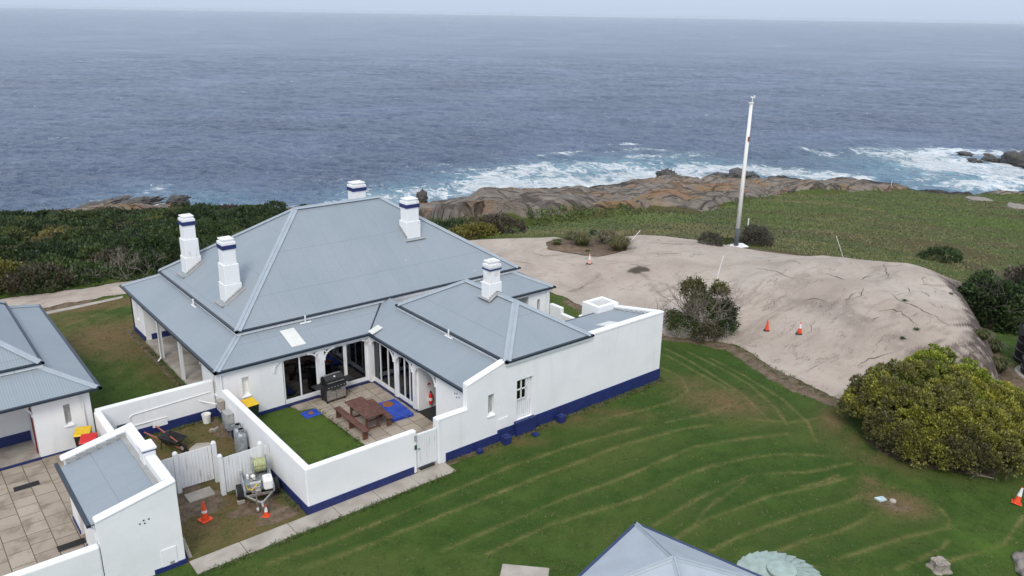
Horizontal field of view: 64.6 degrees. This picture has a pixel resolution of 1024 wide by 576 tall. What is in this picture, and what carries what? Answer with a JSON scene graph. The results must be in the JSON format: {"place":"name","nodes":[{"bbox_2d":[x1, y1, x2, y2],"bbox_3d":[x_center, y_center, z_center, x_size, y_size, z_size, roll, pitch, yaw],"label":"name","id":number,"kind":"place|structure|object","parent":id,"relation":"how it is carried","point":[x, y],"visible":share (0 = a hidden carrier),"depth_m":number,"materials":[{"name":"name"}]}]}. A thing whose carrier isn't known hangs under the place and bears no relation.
{"place":"outdoors","nodes":[
{"label":"outdoors","id":0,"kind":"place"},
{"bbox_2d":[0,452,86,575],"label":"pavement","id":1,"kind":"structure","parent":0,"point":[37,525],"depth_m":28.36,"materials":[{"name":"tile"}]},
{"bbox_2d":[13,480,39,491],"bbox_3d":[-18.096,7.388,30.178,0.840,0.020,0.340,-14,24,-37],"label":"drain grate","id":2,"kind":"object","parent":1,"relation":"on","point":[26,486],"visible":1,"depth_m":30.15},
{"bbox_2d":[57,537,86,551],"bbox_3d":[-14.656,8.542,26.936,0.840,0.020,0.340,-14,24,-37],"label":"door mat","id":3,"kind":"object","parent":1,"relation":"on","point":[66,546],"depth_m":26.93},
{"bbox_2d":[73,425,91,446],"bbox_3d":[-17.041,6.131,32.254,0.604,1.086,0.735,-5,20,-18],"label":"wheelie bin","id":4,"kind":"object","parent":1,"relation":"on","point":[78,431],"visible":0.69,"depth_m":31.98,"materials":[{"name":"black plastic"}]},
{"bbox_2d":[79,432,97,445],"bbox_3d":[-16.549,6.312,31.744,0.604,1.086,0.735,-5,20,-18],"label":"wheelie bin","id":5,"kind":"object","parent":1,"relation":"on","point":[86,438],"visible":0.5,"depth_m":31.54,"materials":[{"name":"red plastic"}]},
{"bbox_2d":[30,201,475,283],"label":"scrub land","id":6,"kind":"structure","parent":0,"point":[468,210],"depth_m":76.78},
{"bbox_2d":[28,228,69,241],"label":"scrub bush","id":7,"kind":"object","parent":6,"relation":"on","point":[46,234],"visible":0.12,"depth_m":86.92,"materials":[{"name":"green plant"}]},
{"bbox_2d":[38,226,68,235],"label":"scrub bush","id":8,"kind":"object","parent":6,"relation":"on","point":[58,228],"visible":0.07,"depth_m":93.58,"materials":[{"name":"green plant"}]},
{"bbox_2d":[0,198,306,294],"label":"scrub vegetation","id":9,"kind":"object","parent":6,"relation":"on","point":[153,238],"visible":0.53,"depth_m":68.40,"materials":[{"name":"green plant"}]},
{"bbox_2d":[435,216,474,230],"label":"shore thicket","id":10,"kind":"object","parent":6,"relation":"on","point":[450,224],"visible":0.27,"depth_m":75.07,"materials":[{"name":"green plant"}]},
{"bbox_2d":[449,220,500,239],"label":"shore thicket","id":11,"kind":"object","parent":6,"relation":"on","point":[464,230],"visible":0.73,"depth_m":66.19,"materials":[{"name":"green plant"}]},
{"bbox_2d":[290,382,432,444],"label":"courtyard floor","id":12,"kind":"structure","parent":0,"point":[418,422],"depth_m":35.74,"materials":[{"name":"tile"}]},
{"bbox_2d":[311,371,353,403],"bbox_3d":[-8.189,4.545,37.118,1.960,1.248,0.644,-15,25,-40],"label":"barbecue","id":13,"kind":"object","parent":12,"relation":"on","point":[331,386],"visible":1,"depth_m":36.88,"materials":[{"name":"black metal"}]},
{"bbox_2d":[327,388,336,401],"bbox_3d":[-8.202,4.873,36.852,0.470,0.520,0.058,-15,25,-40],"label":"door","id":14,"kind":"structure","parent":13,"relation":"in","point":[331,394],"depth_m":36.85,"materials":[{"name":"metal"}]},
{"bbox_2d":[336,385,345,397],"bbox_3d":[-7.837,4.774,37.164,0.470,0.520,0.058,-15,25,-40],"label":"door","id":15,"kind":"structure","parent":13,"relation":"in","point":[341,391],"depth_m":37.18,"materials":[{"name":"metal"}]},
{"bbox_2d":[334,406,369,439],"bbox_3d":[-6.885,5.804,34.714,0.300,0.450,2.730,-13,23,-36],"label":"bench","id":16,"kind":"object","parent":12,"relation":"on","point":[353,422],"visible":1,"depth_m":34.57,"materials":[{"name":"wood"}]},
{"bbox_2d":[344,396,383,429],"bbox_3d":[-6.414,5.507,35.160,0.878,0.740,1.962,-14,24,-37],"label":"picnic table","id":17,"kind":"object","parent":12,"relation":"on","point":[364,408],"visible":0.98,"depth_m":34.92,"materials":[{"name":"wood"}]},
{"bbox_2d":[368,399,392,425],"bbox_3d":[-5.812,5.500,35.663,0.280,0.450,2.088,-11,22,-32],"label":"bench","id":18,"kind":"object","parent":12,"relation":"on","point":[387,415],"visible":0.7,"depth_m":35.30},
{"bbox_2d":[378,399,413,421],"bbox_3d":[-5.302,5.453,36.248,1.099,0.240,1.767,-12,23,-34],"label":"covered slab","id":19,"kind":"object","parent":12,"relation":"on","point":[396,410],"depth_m":36.03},
{"bbox_2d":[0,235,1009,403],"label":"rock terrain","id":20,"kind":"object","parent":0,"point":[835,344],"visible":0.57,"depth_m":47.82,"materials":[{"name":"stone"}]},
{"bbox_2d":[604,234,637,250],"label":"grass tussock","id":21,"kind":"object","parent":20,"relation":"on","point":[619,243],"depth_m":60.24,"materials":[{"name":"green plant"}]},
{"bbox_2d":[644,303,676,326],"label":"dry shrub","id":22,"kind":"object","parent":20,"relation":"on","point":[664,314],"visible":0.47,"depth_m":46.28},
{"bbox_2d":[656,271,747,342],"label":"coastal bush","id":23,"kind":"object","parent":20,"relation":"on","point":[709,303],"visible":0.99,"depth_m":45.15,"materials":[{"name":"green plant"}]},
{"bbox_2d":[697,229,723,246],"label":"rounded bush","id":24,"kind":"object","parent":20,"relation":"on","point":[711,234],"visible":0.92,"depth_m":62.08,"materials":[{"name":"green plant"}]},
{"bbox_2d":[517,242,960,364],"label":"rock terrain cracks","id":25,"kind":"object","parent":20,"relation":"on","point":[846,300],"visible":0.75,"depth_m":45.22,"materials":[{"name":"stone"}]},
{"bbox_2d":[795,322,801,334],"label":"traffic cone","id":26,"kind":"object","parent":20,"relation":"on","point":[799,331],"visible":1,"depth_m":44.02,"materials":[{"name":"orange plastic"}]},
{"bbox_2d":[972,328,994,339],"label":"grass tussock","id":27,"kind":"object","parent":20,"relation":"on","point":[983,334],"depth_m":41.57,"materials":[{"name":"green plant"}]},
{"bbox_2d":[956,263,1023,335],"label":"leafy bush","id":28,"kind":"object","parent":20,"relation":"on","point":[986,290],"visible":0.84,"depth_m":48.96,"materials":[{"name":"green plant"}]},
{"bbox_2d":[983,279,1023,328],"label":"leafy bush","id":29,"kind":"object","parent":20,"relation":"on","point":[1021,284],"visible":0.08,"depth_m":50.64,"materials":[{"name":"green plant"}]},
{"bbox_2d":[995,261,1023,283],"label":"leafy bush","id":30,"kind":"object","parent":20,"relation":"on","point":[1017,272],"visible":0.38,"depth_m":53.31,"materials":[{"name":"green plant"}]},
{"bbox_2d":[0,8,1023,211],"bbox_3d":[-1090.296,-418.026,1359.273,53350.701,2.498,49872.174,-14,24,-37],"label":"sea","id":31,"kind":"structure","parent":0,"point":[293,109],"depth_m":545.47,"materials":[{"name":"liquid"}]},
{"bbox_2d":[711,172,727,176],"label":"shore boulder","id":32,"kind":"object","parent":31,"relation":"in","point":[719,174],"visible":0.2,"depth_m":298.56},
{"bbox_2d":[955,151,973,155],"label":"sea rock","id":33,"kind":"object","parent":31,"relation":"in","point":[962,153],"visible":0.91,"depth_m":363.61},
{"bbox_2d":[966,158,977,162],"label":"sea rock","id":34,"kind":"object","parent":31,"relation":"in","point":[971,160],"visible":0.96,"depth_m":347.35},
{"bbox_2d":[980,155,999,162],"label":"sea rock","id":35,"kind":"object","parent":31,"relation":"in","point":[992,159],"visible":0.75,"depth_m":347.64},
{"bbox_2d":[996,150,1023,168],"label":"sea rock","id":36,"kind":"object","parent":31,"relation":"in","point":[1015,158],"visible":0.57,"depth_m":336.94,"materials":[{"name":"stone"}]},
{"bbox_2d":[0,244,1023,575],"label":"lawn","id":37,"kind":"structure","parent":0,"point":[810,466],"depth_m":30.62,"materials":[{"name":"plant"}]},
{"bbox_2d":[0,257,38,295],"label":"scrub bush","id":38,"kind":"object","parent":37,"relation":"on","point":[8,266],"visible":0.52,"depth_m":50.55,"materials":[{"name":"green plant"}]},
{"bbox_2d":[0,260,75,295],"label":"scrub bush","id":39,"kind":"object","parent":37,"relation":"on","point":[7,284],"visible":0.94,"depth_m":50.45,"materials":[{"name":"green plant"}]},
{"bbox_2d":[0,301,101,470],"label":"cottage","id":40,"kind":"structure","parent":37,"relation":"on","point":[49,382],"depth_m":32.34,"materials":[{"name":"grey paint"}]},
{"bbox_2d":[28,407,38,453],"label":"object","id":41,"kind":"structure","parent":40,"relation":"in","point":[33,429],"depth_m":31.95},
{"bbox_2d":[63,404,74,427],"bbox_3d":[-17.737,5.058,32.302,0.340,0.960,0.240,-14,24,-37],"label":"window","id":42,"kind":"structure","parent":40,"relation":"in","point":[66,408],"depth_m":32.38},
{"bbox_2d":[4,543,103,575],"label":"front wall","id":43,"kind":"structure","parent":37,"relation":"on","point":[85,561],"depth_m":23.89,"materials":[{"name":"white paint"}]},
{"bbox_2d":[69,263,98,282],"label":"dead shrub","id":44,"kind":"object","parent":37,"relation":"on","point":[81,273],"visible":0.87,"depth_m":52.55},
{"bbox_2d":[46,296,122,313],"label":"kerb","id":45,"kind":"structure","parent":37,"relation":"on","point":[79,306],"depth_m":48.54,"materials":[{"name":"concrete"}]},
{"bbox_2d":[82,256,112,282],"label":"dead shrub","id":46,"kind":"object","parent":37,"relation":"on","point":[100,272],"visible":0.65,"depth_m":53.53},
{"bbox_2d":[94,411,113,436],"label":"boundary wall","id":47,"kind":"structure","parent":37,"relation":"on","point":[103,426],"depth_m":31.71,"materials":[{"name":"white paint"}]},
{"bbox_2d":[102,257,120,277],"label":"dead shrub","id":48,"kind":"object","parent":37,"relation":"on","point":[111,266],"visible":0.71,"depth_m":54.45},
{"bbox_2d":[54,422,187,575],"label":"outbuilding","id":49,"kind":"structure","parent":37,"relation":"on","point":[119,485],"depth_m":25.54,"materials":[{"name":"white paint"}]},
{"bbox_2d":[112,247,145,281],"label":"dead shrub","id":50,"kind":"object","parent":37,"relation":"on","point":[125,275],"visible":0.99,"depth_m":53.21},
{"bbox_2d":[117,252,163,274],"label":"dead shrub","id":51,"kind":"object","parent":37,"relation":"on","point":[145,265],"visible":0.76,"depth_m":54.51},
{"bbox_2d":[94,379,216,436],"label":"yard wall","id":52,"kind":"structure","parent":37,"relation":"on","point":[169,409],"depth_m":34.15,"materials":[{"name":"white paint"}]},
{"bbox_2d":[144,425,187,451],"bbox_3d":[-14.000,6.217,32.957,1.928,0.645,0.680,9,20,23],"label":"wheelbarrow","id":53,"kind":"object","parent":37,"relation":"on","point":[171,437],"visible":1,"depth_m":32.90,"materials":[{"name":"black plastic"}]},
{"bbox_2d":[183,538,191,558],"bbox_3d":[-10.789,8.370,26.587,0.227,0.748,0.799,-14,24,-37],"label":"leaning board","id":54,"kind":"object","parent":37,"relation":"on","point":[187,552],"visible":0.56,"depth_m":26.34,"materials":[{"name":"wood"}]},
{"bbox_2d":[161,441,219,493],"bbox_3d":[-12.169,6.730,29.830,2.605,1.730,0.186,-12,23,-33],"label":"board fence","id":55,"kind":"object","parent":37,"relation":"on","point":[200,464],"visible":0.79,"depth_m":30.05,"materials":[{"name":"wood"}]},
{"bbox_2d":[184,486,214,502],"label":"stone slab","id":56,"kind":"structure","parent":37,"relation":"on","point":[200,494],"depth_m":29.81,"materials":[{"name":"concrete"}]},
{"bbox_2d":[189,442,210,450],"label":"stone slab","id":57,"kind":"structure","parent":37,"relation":"on","point":[197,446],"depth_m":33.08,"materials":[{"name":"concrete"}]},
{"bbox_2d":[197,501,213,523],"bbox_3d":[-10.767,7.790,28.313,0.400,0.740,0.400,13,22,31],"label":"traffic cone","id":58,"kind":"object","parent":37,"relation":"on","point":[205,518],"visible":1,"depth_m":28.28,"materials":[{"name":"orange plastic"}]},
{"bbox_2d":[201,412,210,423],"bbox_3d":[-13.235,5.638,35.059,0.400,0.410,0.394,-14,24,-37],"label":"bucket","id":59,"kind":"object","parent":37,"relation":"on","point":[206,417],"visible":1,"depth_m":34.98,"materials":[{"name":"white plastic"}]},
{"bbox_2d":[233,422,242,452],"bbox_3d":[-10.989,6.047,32.588,0.380,1.290,0.374,-14,24,-37],"label":"gas cylinder","id":60,"kind":"object","parent":37,"relation":"on","point":[237,424],"visible":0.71,"depth_m":32.42,"materials":[{"name":"metal"}]},
{"bbox_2d":[237,427,247,452],"bbox_3d":[-10.743,6.168,32.242,0.380,1.290,0.374,-14,24,-37],"label":"gas cylinder","id":61,"kind":"object","parent":37,"relation":"on","point":[242,444],"visible":0.86,"depth_m":32.08,"materials":[{"name":"metal"}]},
{"bbox_2d":[217,441,270,495],"bbox_3d":[-9.974,6.657,30.212,1.957,1.690,0.182,-15,24,-38],"label":"board fence","id":62,"kind":"object","parent":37,"relation":"on","point":[230,467],"visible":0.77,"depth_m":30.00,"materials":[{"name":"wood"}]},
{"bbox_2d":[240,397,258,417],"bbox_3d":[-11.294,5.356,34.924,0.604,1.086,0.735,-15,25,-40],"label":"wheelie bin","id":63,"kind":"object","parent":37,"relation":"on","point":[251,404],"visible":0.45,"depth_m":34.70,"materials":[{"name":"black plastic"}]},
{"bbox_2d":[236,454,279,512],"bbox_3d":[-9.263,7.156,29.510,1.510,1.218,2.516,-7,20,-23],"label":"spray trailer","id":64,"kind":"object","parent":37,"relation":"on","point":[258,479],"visible":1,"depth_m":29.41,"materials":[{"name":"metal"}]},
{"bbox_2d":[262,504,270,517],"bbox_3d":[-8.707,7.861,28.637,0.248,0.460,0.248,3,19,7],"label":"traffic cone","id":65,"kind":"object","parent":37,"relation":"on","point":[266,514],"visible":1,"depth_m":28.62,"materials":[{"name":"orange plastic"}]},
{"bbox_2d":[300,409,321,418],"bbox_3d":[-8.940,5.583,35.993,0.750,0.085,0.640,-14,24,-37],"label":"drain cover","id":66,"kind":"object","parent":37,"relation":"in","point":[310,413],"visible":1,"depth_m":35.93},
{"bbox_2d":[189,462,455,573],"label":"footpath","id":67,"kind":"structure","parent":37,"relation":"on","point":[200,565],"depth_m":28.49,"materials":[{"name":"concrete"}]},
{"bbox_2d":[222,389,438,514],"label":"courtyard wall","id":68,"kind":"structure","parent":37,"relation":"on","point":[324,484],"depth_m":30.04,"materials":[{"name":"white paint"}]},
{"bbox_2d":[216,398,224,430],"bbox_3d":[-12.260,5.370,34.164,0.240,1.420,0.340,-14,24,-37],"label":"meter box","id":69,"kind":"object","parent":68,"relation":"attached to","point":[220,405],"visible":0.96,"depth_m":33.95,"materials":[{"name":"metal"}]},
{"bbox_2d":[222,409,233,438],"bbox_3d":[-11.742,5.689,33.562,0.300,1.220,0.540,-14,24,-37],"label":"meter box","id":70,"kind":"object","parent":68,"relation":"attached to","point":[228,418],"visible":0.99,"depth_m":33.37,"materials":[{"name":"metal"}]},
{"bbox_2d":[119,180,663,463],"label":"cottage","id":71,"kind":"structure","parent":37,"relation":"on","point":[404,301],"depth_m":37.78,"materials":[{"name":"grey paint"}]},
{"bbox_2d":[242,377,251,397],"bbox_3d":[-11.560,4.275,35.092,0.400,0.940,0.240,-14,24,-37],"label":"window","id":72,"kind":"structure","parent":71,"relation":"in","point":[246,394],"depth_m":35.18,"materials":[{"name":"paint"}]},
{"bbox_2d":[429,391,433,403],"bbox_3d":[-3.645,4.909,36.405,0.205,0.620,0.183,-14,24,-37],"label":"fire extinguisher","id":73,"kind":"object","parent":71,"relation":"attached to","point":[431,398],"visible":1,"depth_m":36.34,"materials":[{"name":"red metal"}]},
{"bbox_2d":[487,394,495,417],"bbox_3d":[-0.896,4.792,33.174,0.410,1.000,0.240,-14,24,-37],"label":"window","id":74,"kind":"structure","parent":71,"relation":"in","point":[490,414],"depth_m":33.28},
{"bbox_2d":[516,377,529,417],"bbox_3d":[0.444,4.627,34.345,0.840,1.840,0.130,-14,24,-37],"label":"door","id":75,"kind":"structure","parent":71,"relation":"in","point":[523,385],"depth_m":34.38,"materials":[{"name":"white wood"}]},
{"bbox_2d":[476,447,483,454],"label":"drain block","id":76,"kind":"structure","parent":37,"relation":"on","point":[480,450],"depth_m":32.94,"materials":[{"name":"blue paint"}]},
{"bbox_2d":[501,433,511,445],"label":"drain block","id":77,"kind":"structure","parent":37,"relation":"on","point":[506,438],"depth_m":33.65,"materials":[{"name":"blue paint"}]},
{"bbox_2d":[500,564,548,575],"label":"concrete block","id":78,"kind":"structure","parent":37,"relation":"on","point":[513,570],"depth_m":25.32,"materials":[{"name":"concrete"}]},
{"bbox_2d":[556,413,565,423],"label":"drain block","id":79,"kind":"structure","parent":37,"relation":"on","point":[560,418],"depth_m":35.54,"materials":[{"name":"blue paint"}]},
{"bbox_2d":[550,303,581,320],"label":"stepped wall","id":80,"kind":"structure","parent":37,"relation":"on","point":[556,311],"depth_m":45.10,"materials":[{"name":"paint"}]},
{"bbox_2d":[577,522,761,575],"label":"annexe","id":81,"kind":"structure","parent":37,"relation":"on","point":[636,549],"depth_m":22.00,"materials":[{"name":"metal"}]},
{"bbox_2d":[737,550,820,575],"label":"water tank","id":82,"kind":"object","parent":37,"relation":"on","point":[767,563],"visible":0.95,"depth_m":22.87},
{"bbox_2d":[874,496,886,501],"bbox_3d":[13.788,7.894,30.252,0.381,0.050,0.268,-4,19,-15],"label":"litter sheet","id":83,"kind":"object","parent":37,"relation":"on","point":[880,498],"visible":1,"depth_m":30.25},
{"bbox_2d":[835,343,1023,480],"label":"bush","id":84,"kind":"object","parent":37,"relation":"on","point":[980,414],"visible":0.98,"depth_m":32.85,"materials":[{"name":"green plant"}]},
{"bbox_2d":[926,556,952,575],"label":"rock","id":85,"kind":"object","parent":37,"relation":"on","point":[939,565],"visible":1,"depth_m":26.33,"materials":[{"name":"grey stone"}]},
{"bbox_2d":[987,337,1009,352],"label":"grass tussock","id":86,"kind":"object","parent":37,"relation":"on","point":[995,344],"depth_m":43.74,"materials":[{"name":"green plant"}]},
{"bbox_2d":[991,354,1017,372],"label":"grass tussock","id":87,"kind":"object","parent":37,"relation":"on","point":[1002,364],"depth_m":40.94,"materials":[{"name":"green plant"}]},
{"bbox_2d":[1011,487,1022,506],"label":"traffic cone","id":88,"kind":"object","parent":37,"relation":"on","point":[1017,500],"visible":1,"depth_m":30.06,"materials":[{"name":"orange plastic"}]},
{"bbox_2d":[1011,550,1023,575],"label":"flat boulder","id":89,"kind":"object","parent":37,"relation":"on","point":[1018,558],"visible":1,"depth_m":26.63,"materials":[{"name":"stone"}]},
{"bbox_2d":[1013,322,1023,363],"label":"water tank","id":90,"kind":"object","parent":37,"relation":"on","point":[1018,353],"visible":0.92,"depth_m":42.46,"materials":[{"name":"black plastic"}]},
{"bbox_2d":[1014,354,1023,378],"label":"base","id":91,"kind":"object","parent":37,"relation":"on","point":[1019,370],"visible":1,"depth_m":41.32,"materials":[{"name":"grey concrete"}]},
{"bbox_2d":[0,0,1023,23],"label":"sky","id":92,"kind":"structure","parent":0,"point":[930,11],"materials":[{"name":"white"}]},
{"bbox_2d":[46,174,1023,222],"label":"rock shore","id":93,"kind":"structure","parent":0,"point":[708,192],"depth_m":164.81,"materials":[{"name":"stone"}]},
{"bbox_2d":[80,195,136,206],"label":"shore ledge","id":94,"kind":"object","parent":93,"relation":"on","point":[119,199],"visible":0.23,"depth_m":233.02,"materials":[{"name":"stone"}]},
{"bbox_2d":[117,195,166,204],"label":"shore ledge","id":95,"kind":"object","parent":93,"relation":"on","point":[153,200],"visible":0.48,"depth_m":229.93,"materials":[{"name":"stone"}]},
{"bbox_2d":[165,194,191,204],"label":"shore boulder","id":96,"kind":"object","parent":93,"relation":"on","point":[174,199],"visible":0.73,"depth_m":230.99,"materials":[{"name":"stone"}]},
{"bbox_2d":[416,188,427,202],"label":"shore boulder","id":97,"kind":"object","parent":93,"relation":"on","point":[421,196],"visible":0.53,"depth_m":240.82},
{"bbox_2d":[655,168,676,177],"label":"shore boulder","id":98,"kind":"object","parent":93,"relation":"on","point":[666,171],"visible":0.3,"depth_m":279.25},
{"bbox_2d":[725,167,759,178],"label":"shore boulder","id":99,"kind":"object","parent":93,"relation":"on","point":[736,172],"visible":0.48,"depth_m":291.06,"materials":[{"name":"stone"}]},
{"bbox_2d":[563,230,576,239],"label":"grass tussock","id":100,"kind":"object","parent":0,"point":[568,234],"depth_m":64.38,"materials":[{"name":"green plant"}]},
{"bbox_2d":[593,228,620,243],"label":"grass tussock","id":101,"kind":"object","parent":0,"point":[604,234],"depth_m":63.37,"materials":[{"name":"green plant"}]},
{"bbox_2d":[473,186,1023,282],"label":"grass field","id":102,"kind":"structure","parent":0,"point":[514,209],"depth_m":94.78,"materials":[{"name":"plant"}]},
{"bbox_2d":[456,216,502,236],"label":"shore thicket","id":103,"kind":"object","parent":102,"relation":"on","point":[495,223],"visible":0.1,"depth_m":69.20,"materials":[{"name":"green plant"}]},
{"bbox_2d":[472,210,528,235],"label":"shore thicket","id":104,"kind":"object","parent":102,"relation":"on","point":[516,223],"visible":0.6,"depth_m":68.83,"materials":[{"name":"green plant"}]},
{"bbox_2d":[551,238,561,244],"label":"grass tussock","id":105,"kind":"object","parent":102,"relation":"on","point":[556,241],"depth_m":61.76,"materials":[{"name":"green plant"}]},
{"bbox_2d":[567,231,596,245],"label":"grass tussock","id":106,"kind":"object","parent":102,"relation":"on","point":[581,238],"depth_m":61.84,"materials":[{"name":"green plant"}]},
{"bbox_2d":[714,236,733,244],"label":"bush","id":107,"kind":"object","parent":102,"relation":"on","point":[729,240],"visible":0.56,"depth_m":64.16,"materials":[{"name":"green plant"}]},
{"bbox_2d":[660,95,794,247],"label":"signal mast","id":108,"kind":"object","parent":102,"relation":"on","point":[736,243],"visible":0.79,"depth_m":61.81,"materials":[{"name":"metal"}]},
{"bbox_2d":[739,221,775,246],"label":"rounded bush","id":109,"kind":"object","parent":102,"relation":"on","point":[747,235],"visible":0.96,"depth_m":65.27,"materials":[{"name":"green plant"}]},
{"bbox_2d":[916,244,964,263],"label":"bush","id":110,"kind":"object","parent":102,"relation":"on","point":[941,251],"visible":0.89,"depth_m":76.80,"materials":[{"name":"green plant"}]},
{"bbox_2d":[965,196,992,200],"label":"flat rock","id":111,"kind":"object","parent":102,"relation":"on","point":[970,198],"visible":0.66,"depth_m":227.11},
{"bbox_2d":[1006,202,1023,208],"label":"flat rock","id":112,"kind":"object","parent":102,"relation":"on","point":[1014,205],"visible":0.69,"depth_m":190.82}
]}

